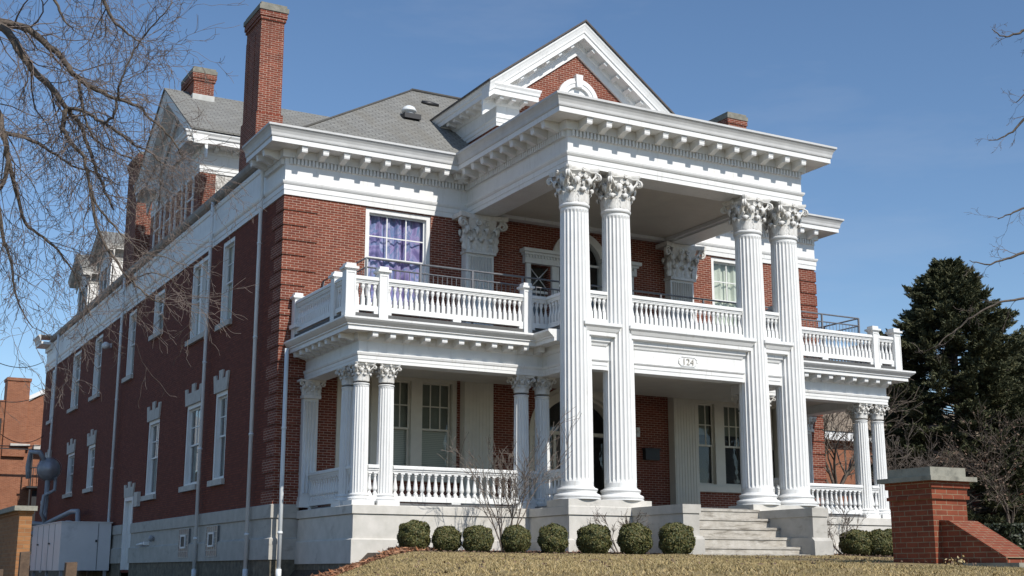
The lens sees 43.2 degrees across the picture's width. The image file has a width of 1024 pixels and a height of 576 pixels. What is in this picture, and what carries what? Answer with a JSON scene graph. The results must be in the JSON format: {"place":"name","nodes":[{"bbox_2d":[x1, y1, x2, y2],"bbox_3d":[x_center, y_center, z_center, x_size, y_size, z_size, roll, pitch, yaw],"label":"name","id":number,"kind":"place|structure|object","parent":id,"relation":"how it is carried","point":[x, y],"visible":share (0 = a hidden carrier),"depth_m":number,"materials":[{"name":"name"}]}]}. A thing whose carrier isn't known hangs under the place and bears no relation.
{"place":"outdoors","nodes":[
{"label":"outdoors","id":0,"kind":"place"},
{"bbox_2d":[0,445,39,446],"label":"overhead wire","id":1,"kind":"object","parent":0,"point":[19,446],"visible":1,"depth_m":45.60,"materials":[{"name":"black metal"}]},
{"bbox_2d":[0,362,42,367],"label":"overhead wire","id":2,"kind":"object","parent":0,"point":[19,367],"visible":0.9,"depth_m":45.10,"materials":[{"name":"black metal"}]},
{"bbox_2d":[1,434,42,442],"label":"overhead wire","id":3,"kind":"object","parent":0,"point":[20,442],"visible":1,"depth_m":46.49,"materials":[{"name":"black metal"}]},
{"bbox_2d":[0,0,1023,413],"label":"sky","id":4,"kind":"structure","parent":0,"point":[905,92],"materials":[{"name":"blue"}]},
{"bbox_2d":[29,551,1023,575],"bbox_3d":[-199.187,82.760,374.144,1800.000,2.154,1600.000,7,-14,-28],"label":"lawn","id":5,"kind":"structure","parent":0,"point":[316,572],"depth_m":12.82,"materials":[{"name":"brown plant"}]},
{"bbox_2d":[0,505,37,575],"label":"brick garden wall","id":6,"kind":"structure","parent":5,"relation":"on","point":[15,528],"depth_m":22.14,"materials":[{"name":"brown brick"}]},
{"bbox_2d":[0,377,44,554],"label":"brick building","id":7,"kind":"structure","parent":5,"relation":"on","point":[17,488],"depth_m":76.81,"materials":[{"name":"orange brick"}]},
{"bbox_2d":[18,551,29,575],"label":"wooden post","id":8,"kind":"object","parent":5,"relation":"on","point":[24,563],"visible":1,"depth_m":19.41,"materials":[{"name":"brown wood"}]},
{"bbox_2d":[25,450,80,535],"bbox_3d":[-19.684,8.939,54.550,3.350,4.431,6.423,28,-31,-65],"label":"pipe tank","id":9,"kind":"object","parent":5,"relation":"on","point":[48,469],"visible":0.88,"depth_m":55.81,"materials":[{"name":"metal"}]},
{"bbox_2d":[64,562,77,575],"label":"wooden post","id":10,"kind":"object","parent":5,"relation":"on","point":[70,568],"visible":1,"depth_m":20.93,"materials":[{"name":"brown wood"}]},
{"bbox_2d":[30,521,112,575],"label":"utility cabinet","id":11,"kind":"object","parent":5,"relation":"on","point":[85,545],"visible":0.96,"depth_m":47.47,"materials":[{"name":"grey metal"}]},
{"bbox_2d":[0,0,265,423],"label":"bare tree","id":12,"kind":"object","parent":5,"relation":"on","point":[7,26],"visible":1,"depth_m":12.20,"materials":[{"name":"brown plant"}]},
{"bbox_2d":[397,519,430,549],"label":"boxwood shrub","id":13,"kind":"object","parent":5,"relation":"on","point":[413,533],"visible":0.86,"depth_m":27.98,"materials":[{"name":"green plant"}]},
{"bbox_2d":[431,525,461,551],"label":"boxwood shrub","id":14,"kind":"object","parent":5,"relation":"on","point":[448,538],"visible":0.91,"depth_m":27.94,"materials":[{"name":"green plant"}]},
{"bbox_2d":[29,1,915,575],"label":"mansion","id":15,"kind":"structure","parent":5,"relation":"on","point":[601,235],"depth_m":35.25,"materials":[{"name":"red brick"}]},
{"bbox_2d":[40,449,51,503],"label":"window","id":16,"kind":"structure","parent":15,"relation":"in","point":[46,454],"depth_m":62.15,"materials":[{"name":"white paint"}]},
{"bbox_2d":[46,370,54,424],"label":"window","id":17,"kind":"structure","parent":15,"relation":"in","point":[48,422],"depth_m":63.22,"materials":[{"name":"white paint"}]},
{"bbox_2d":[62,439,75,498],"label":"window","id":18,"kind":"structure","parent":15,"relation":"in","point":[70,448],"depth_m":57.29,"materials":[{"name":"white paint"}]},
{"bbox_2d":[67,350,81,413],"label":"window","id":19,"kind":"structure","parent":15,"relation":"in","point":[76,372],"depth_m":58.49,"materials":[{"name":"white paint"}]},
{"bbox_2d":[82,429,96,492],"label":"window","id":20,"kind":"structure","parent":15,"relation":"in","point":[91,439],"depth_m":53.49,"materials":[{"name":"white paint"}]},
{"bbox_2d":[88,334,102,401],"bbox_3d":[-17.245,3.325,53.996,0.360,2.680,1.800,7,-14,-28],"label":"window","id":21,"kind":"structure","parent":15,"relation":"in","point":[95,376],"depth_m":54.49,"materials":[{"name":"white paint"}]},
{"bbox_2d":[120,481,135,569],"bbox_3d":[-13.640,8.481,46.161,0.250,3.090,1.590,7,-14,-28],"label":"side door","id":22,"kind":"structure","parent":15,"relation":"in","point":[128,492],"depth_m":46.40,"materials":[{"name":"white paint"}]},
{"bbox_2d":[121,309,136,382],"bbox_3d":[-14.325,2.178,48.764,0.300,2.680,1.500,7,-14,-28],"label":"window","id":23,"kind":"structure","parent":15,"relation":"in","point":[129,375],"depth_m":49.17,"materials":[{"name":"white paint"}]},
{"bbox_2d":[140,401,161,500],"bbox_3d":[-12.191,5.552,44.125,0.360,3.340,1.850,7,-14,-28],"label":"window","id":24,"kind":"structure","parent":15,"relation":"in","point":[153,416],"depth_m":44.49,"materials":[{"name":"white paint"}]},
{"bbox_2d":[148,289,164,341],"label":"window","id":25,"kind":"structure","parent":15,"relation":"in","point":[156,316],"depth_m":45.88,"materials":[{"name":"white paint"}]},
{"bbox_2d":[177,528,190,557],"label":"basement window","id":26,"kind":"structure","parent":15,"relation":"in","point":[184,538],"depth_m":38.99,"materials":[{"name":"grey glass"}]},
{"bbox_2d":[178,383,201,492],"bbox_3d":[-9.772,4.592,39.845,0.360,3.300,1.930,7,-14,-28],"label":"window","id":27,"kind":"structure","parent":15,"relation":"in","point":[192,400],"depth_m":40.24,"materials":[{"name":"white paint"}]},
{"bbox_2d":[185,256,207,346],"bbox_3d":[-9.756,0.400,40.802,0.423,2.660,2.200,7,-14,-28],"label":"window","id":28,"kind":"structure","parent":15,"relation":"in","point":[198,329],"depth_m":40.97,"materials":[{"name":"white paint"}]},
{"bbox_2d":[205,525,219,556],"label":"basement window","id":29,"kind":"structure","parent":15,"relation":"in","point":[212,532],"depth_m":36.44,"materials":[{"name":"grey glass"}]},
{"bbox_2d":[207,369,229,486],"bbox_3d":[-8.354,4.027,37.337,0.360,3.330,1.500,7,-14,-28],"label":"window","id":30,"kind":"structure","parent":15,"relation":"in","point":[221,385],"depth_m":37.59,"materials":[{"name":"white paint"}]},
{"bbox_2d":[215,236,234,331],"bbox_3d":[-8.324,-0.126,38.266,0.429,2.680,1.420,7,-14,-28],"label":"window","id":31,"kind":"structure","parent":15,"relation":"in","point":[229,246],"depth_m":38.58,"materials":[{"name":"white paint"}]},
{"bbox_2d":[364,208,429,311],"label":"window","id":32,"kind":"structure","parent":15,"relation":"in","point":[389,235],"depth_m":35.83,"materials":[{"name":"white paint"}]},
{"bbox_2d":[335,374,460,482],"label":"window","id":33,"kind":"structure","parent":15,"relation":"in","point":[425,410],"depth_m":35.00,"materials":[{"name":"beige paint"}]},
{"bbox_2d":[529,389,603,497],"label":"front door","id":34,"kind":"structure","parent":15,"relation":"in","point":[597,397],"depth_m":38.33,"materials":[{"name":"beige paint"}]},
{"bbox_2d":[520,235,641,330],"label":"balcony door","id":35,"kind":"structure","parent":15,"relation":"in","point":[534,256],"depth_m":38.37,"materials":[{"name":"white paint"}]},
{"bbox_2d":[711,257,736,326],"bbox_3d":[7.059,0.466,41.199,1.960,2.720,0.293,7,-14,-28],"label":"window","id":36,"kind":"structure","parent":15,"relation":"in","point":[723,271],"depth_m":41.20,"materials":[{"name":"white paint"}]},
{"bbox_2d":[697,400,778,492],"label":"window","id":37,"kind":"structure","parent":15,"relation":"in","point":[718,421],"depth_m":40.16,"materials":[{"name":"beige paint"}]},
{"bbox_2d":[462,525,493,552],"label":"boxwood shrub","id":38,"kind":"object","parent":5,"relation":"on","point":[479,538],"visible":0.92,"depth_m":27.83,"materials":[{"name":"green plant"}]},
{"bbox_2d":[438,404,581,550],"bbox_3d":[-0.074,4.309,29.606,3.040,3.508,3.156,-7,-14,30],"label":"bare shrub","id":39,"kind":"object","parent":5,"relation":"on","point":[527,477],"visible":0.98,"depth_m":29.47,"materials":[{"name":"brown plant"}]},
{"bbox_2d":[501,524,530,553],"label":"boxwood shrub","id":40,"kind":"object","parent":5,"relation":"on","point":[515,538],"visible":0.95,"depth_m":27.86,"materials":[{"name":"green plant"}]},
{"bbox_2d":[537,522,569,553],"bbox_3d":[0.890,5.428,28.001,0.740,0.718,0.734,7,-14,-28],"label":"boxwood shrub","id":41,"kind":"object","parent":5,"relation":"on","point":[552,537],"visible":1,"depth_m":27.78,"materials":[{"name":"green plant"}]},
{"bbox_2d":[307,545,841,575],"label":"fallen leaves","id":42,"kind":"object","parent":5,"relation":"on","point":[395,550],"visible":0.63,"depth_m":26.98,"materials":[{"name":"brown plant"}]},
{"bbox_2d":[576,523,611,553],"bbox_3d":[1.756,5.457,28.034,0.773,0.715,0.808,7,-14,-28],"label":"boxwood shrub","id":43,"kind":"object","parent":5,"relation":"on","point":[593,538],"visible":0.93,"depth_m":27.78,"materials":[{"name":"green plant"}]},
{"bbox_2d":[580,506,649,552],"bbox_3d":[2.442,5.600,29.858,1.688,1.155,0.962,-5,-13,20],"label":"bare shrub","id":44,"kind":"object","parent":5,"relation":"on","point":[605,522],"visible":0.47,"depth_m":29.75,"materials":[{"name":"brown plant"}]},
{"bbox_2d":[616,521,652,554],"bbox_3d":[2.653,5.445,28.044,0.800,0.775,0.742,7,-14,-28],"label":"boxwood shrub","id":45,"kind":"object","parent":5,"relation":"on","point":[634,538],"visible":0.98,"depth_m":27.82,"materials":[{"name":"green plant"}]},
{"bbox_2d":[394,550,890,556],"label":"mulch","id":46,"kind":"object","parent":5,"relation":"on","point":[541,552],"visible":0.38,"depth_m":28.00,"materials":[{"name":"brown plant"}]},
{"bbox_2d":[351,552,976,575],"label":"dead leaves","id":47,"kind":"object","parent":5,"relation":"on","point":[672,560],"visible":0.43,"depth_m":18.03,"materials":[{"name":"brown plant"}]},
{"bbox_2d":[658,522,695,554],"bbox_3d":[3.585,5.488,28.155,0.812,0.789,0.778,4,-13,-16],"label":"boxwood shrub","id":48,"kind":"object","parent":5,"relation":"on","point":[677,538],"visible":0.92,"depth_m":27.91,"materials":[{"name":"green plant"}]},
{"bbox_2d":[821,493,867,553],"bbox_3d":[8.864,6.589,35.776,2.038,1.706,3.162,-3,-13,13],"label":"bare shrub","id":49,"kind":"object","parent":5,"relation":"on","point":[842,531],"visible":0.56,"depth_m":35.38,"materials":[{"name":"brown plant"}]},
{"bbox_2d":[838,528,892,555],"bbox_3d":[9.871,6.877,34.864,2.349,0.820,1.160,7,-14,-28],"label":"boxwood hedge","id":50,"kind":"object","parent":5,"relation":"on","point":[875,542],"visible":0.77,"depth_m":34.38,"materials":[{"name":"green plant"}]},
{"bbox_2d":[822,378,923,505],"bbox_3d":[14.865,7.757,56.298,9.034,9.049,7.796,7,-14,-28],"label":"bare tree","id":51,"kind":"object","parent":5,"relation":"on","point":[848,471],"visible":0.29,"depth_m":56.51,"materials":[{"name":"brown plant"}]},
{"bbox_2d":[843,442,976,504],"bbox_3d":[14.641,7.963,48.214,3.683,4.988,5.481,1,-12,-4],"label":"bare tree","id":52,"kind":"object","parent":5,"relation":"on","point":[917,461],"visible":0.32,"depth_m":48.59,"materials":[{"name":"brown plant"}]},
{"bbox_2d":[874,420,963,508],"bbox_3d":[16.779,8.719,54.878,3.270,6.383,6.543,3,-13,-12],"label":"bare tree","id":53,"kind":"object","parent":5,"relation":"on","point":[929,460],"visible":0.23,"depth_m":54.14,"materials":[{"name":"brown plant"}]},
{"bbox_2d":[848,256,1023,523],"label":"conifer tree","id":54,"kind":"object","parent":5,"relation":"on","point":[942,290],"visible":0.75,"depth_m":65.46,"materials":[{"name":"green plant"}]},
{"bbox_2d":[877,466,1023,567],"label":"gate pier","id":55,"kind":"structure","parent":5,"relation":"on","point":[930,522],"depth_m":16.73,"materials":[{"name":"red brick"}]},
{"bbox_2d":[943,555,964,564],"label":"dry weed","id":56,"kind":"object","parent":5,"relation":"on","point":[958,561],"visible":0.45,"depth_m":16.16,"materials":[{"name":"beige plant"}]},
{"bbox_2d":[900,414,1020,514],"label":"brick house","id":57,"kind":"structure","parent":5,"relation":"on","point":[931,426],"depth_m":71.66,"materials":[{"name":"brown"}]},
{"bbox_2d":[910,22,1023,362],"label":"bare tree","id":58,"kind":"object","parent":5,"relation":"on","point":[1010,214],"visible":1,"depth_m":16.99,"materials":[{"name":"brown plant"}]},
{"bbox_2d":[933,400,1023,522],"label":"bare tree","id":59,"kind":"object","parent":5,"relation":"on","point":[997,498],"visible":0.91,"depth_m":52.05,"materials":[{"name":"brown plant"}]},
{"bbox_2d":[982,522,1023,549],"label":"clipped hedge","id":60,"kind":"object","parent":5,"relation":"on","point":[1013,533],"visible":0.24,"depth_m":43.26,"materials":[{"name":"green plant"}]},
{"bbox_2d":[988,328,1023,437],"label":"conifer tree","id":61,"kind":"object","parent":5,"relation":"on","point":[1021,353],"depth_m":74.17,"materials":[{"name":"green plant"}]},
{"bbox_2d":[823,410,894,505],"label":"tan building","id":62,"kind":"structure","parent":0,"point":[839,472],"depth_m":86.83,"materials":[{"name":"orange brick"}]}
]}

